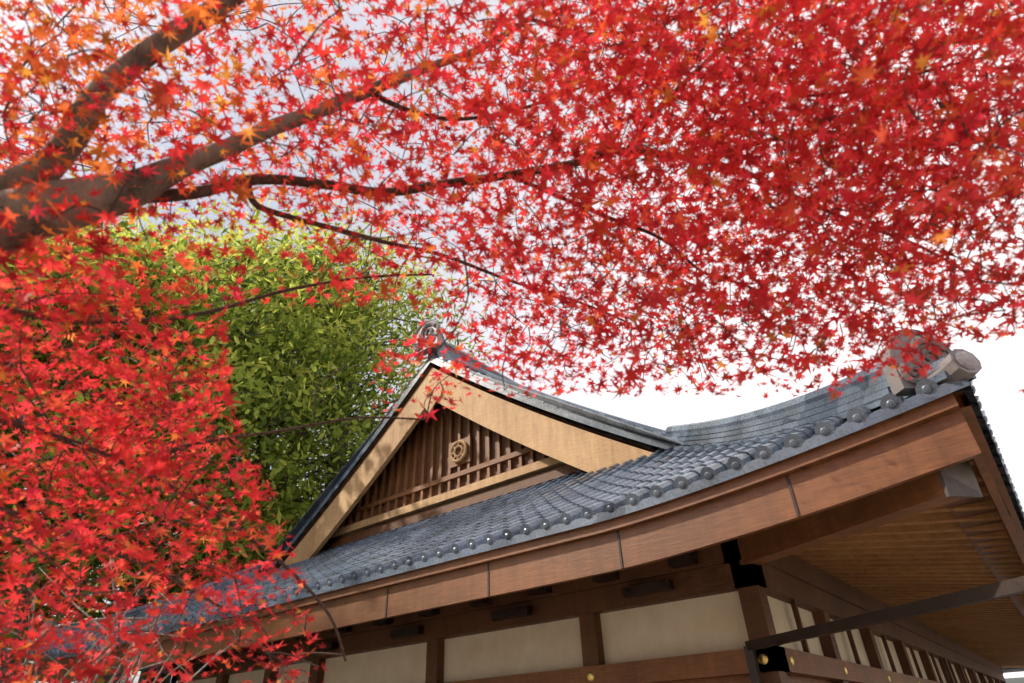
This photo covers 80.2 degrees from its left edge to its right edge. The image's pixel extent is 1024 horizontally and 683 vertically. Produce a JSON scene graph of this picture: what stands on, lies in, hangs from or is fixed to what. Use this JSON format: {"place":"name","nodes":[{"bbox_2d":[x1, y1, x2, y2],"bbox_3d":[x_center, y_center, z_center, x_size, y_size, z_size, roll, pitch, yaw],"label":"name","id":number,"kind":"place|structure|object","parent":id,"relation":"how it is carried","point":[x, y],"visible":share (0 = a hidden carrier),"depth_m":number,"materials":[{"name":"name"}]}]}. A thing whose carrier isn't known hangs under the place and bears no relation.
{"place":"outdoors","nodes":[
{"label":"outdoors","id":0,"kind":"place"},
{"bbox_2d":[0,0,1023,682],"label":"sky","id":1,"kind":"structure","parent":0,"point":[355,9],"materials":[{"name":"white"}]},
{"bbox_2d":[171,539,1005,682],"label":"hall walls","id":2,"kind":"structure","parent":0,"point":[701,615],"depth_m":7.03,"materials":[{"name":"beige paint"}]},
{"bbox_2d":[30,319,1023,673],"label":"hall roof","id":3,"kind":"structure","parent":2,"relation":"on","point":[686,459],"depth_m":6.52,"materials":[{"name":"grey tile"}]},
{"bbox_2d":[276,365,661,568],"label":"gable","id":4,"kind":"structure","parent":3,"relation":"attached to","point":[488,445],"depth_m":11.41,"materials":[{"name":"beige wood"}]},
{"bbox_2d":[24,391,1023,681],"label":"roof eaves","id":5,"kind":"object","parent":3,"relation":"attached to","point":[912,505],"visible":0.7,"depth_m":5.11,"materials":[{"name":"brown wood"}]},
{"bbox_2d":[479,0,1023,677],"bbox_3d":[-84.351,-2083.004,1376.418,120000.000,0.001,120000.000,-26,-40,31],"label":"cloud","id":6,"kind":"structure","parent":0,"point":[997,382],"depth_m":4618.29,"materials":[{"name":"white"}]},
{"label":"ground","id":7,"kind":"structure","parent":0,"visible":0},
{"bbox_2d":[0,245,157,491],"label":"bamboo","id":8,"kind":"object","parent":7,"relation":"on","point":[42,357],"visible":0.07,"depth_m":17.74,"materials":[{"name":"green plant"}]},
{"bbox_2d":[0,538,238,682],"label":"branches","id":9,"kind":"object","parent":7,"relation":"on","point":[149,626],"visible":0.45,"depth_m":2.76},
{"bbox_2d":[0,220,278,678],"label":"bamboo","id":10,"kind":"object","parent":7,"relation":"on","point":[57,479],"visible":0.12,"depth_m":16.87,"materials":[{"name":"green plant"}]},
{"bbox_2d":[0,204,292,678],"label":"bamboo","id":11,"kind":"object","parent":7,"relation":"on","point":[39,513],"visible":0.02,"depth_m":23.24,"materials":[{"name":"green plant"}]},
{"bbox_2d":[7,212,375,682],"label":"bamboo","id":12,"kind":"object","parent":7,"relation":"on","point":[163,676],"visible":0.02,"depth_m":25.62,"materials":[{"name":"green plant"}]},
{"bbox_2d":[0,127,400,682],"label":"bamboo","id":13,"kind":"object","parent":7,"relation":"on","point":[249,427],"visible":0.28,"depth_m":17.68,"materials":[{"name":"green plant"}]},
{"bbox_2d":[0,171,413,682],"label":"bamboo","id":14,"kind":"object","parent":7,"relation":"on","point":[301,370],"visible":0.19,"depth_m":21.72,"materials":[{"name":"green plant"}]},
{"bbox_2d":[44,202,458,682],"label":"bamboo","id":15,"kind":"object","parent":7,"relation":"on","point":[318,411],"visible":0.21,"depth_m":23.07,"materials":[{"name":"green plant"}]},
{"bbox_2d":[119,263,453,581],"bbox_3d":[-10.469,6.960,29.688,17.044,25.547,17.345,-26,-40,31],"label":"bamboo","id":16,"kind":"object","parent":7,"relation":"on","point":[388,397],"visible":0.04,"depth_m":29.40,"materials":[{"name":"green plant"}]},
{"bbox_2d":[284,439,360,522],"bbox_3d":[-3.972,10.825,26.387,15.286,15.050,15.819,8,-35,-15],"label":"bamboo","id":17,"kind":"object","parent":7,"relation":"on","point":[330,475],"depth_m":24.79,"materials":[{"name":"green plant"}]},
{"bbox_2d":[136,198,510,588],"bbox_3d":[-7.785,5.338,27.056,17.042,25.253,17.579,-26,-40,31],"label":"bamboo","id":18,"kind":"object","parent":7,"relation":"on","point":[405,334],"visible":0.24,"depth_m":26.74,"materials":[{"name":"green plant"}]},
{"bbox_2d":[266,391,399,528],"bbox_3d":[-3.148,9.784,25.641,16.508,15.848,15.130,-26,-40,31],"label":"bamboo","id":19,"kind":"object","parent":7,"relation":"on","point":[331,437],"visible":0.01,"depth_m":25.47,"materials":[{"name":"green plant"}]},
{"bbox_2d":[0,0,1023,682],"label":"maple","id":20,"kind":"object","parent":7,"relation":"on","point":[174,194],"depth_m":1.69,"materials":[{"name":"red plant"}]},
{"bbox_2d":[0,0,1023,682],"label":"maple leaves","id":21,"kind":"object","parent":20,"relation":"attached to","point":[920,62],"visible":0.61,"depth_m":1.62,"materials":[{"name":"red plant"}]},
{"bbox_2d":[743,576,1023,682],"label":"metal frame","id":22,"kind":"object","parent":7,"relation":"on","point":[997,590],"visible":1,"depth_m":4.27,"materials":[{"name":"black metal"}]}
]}

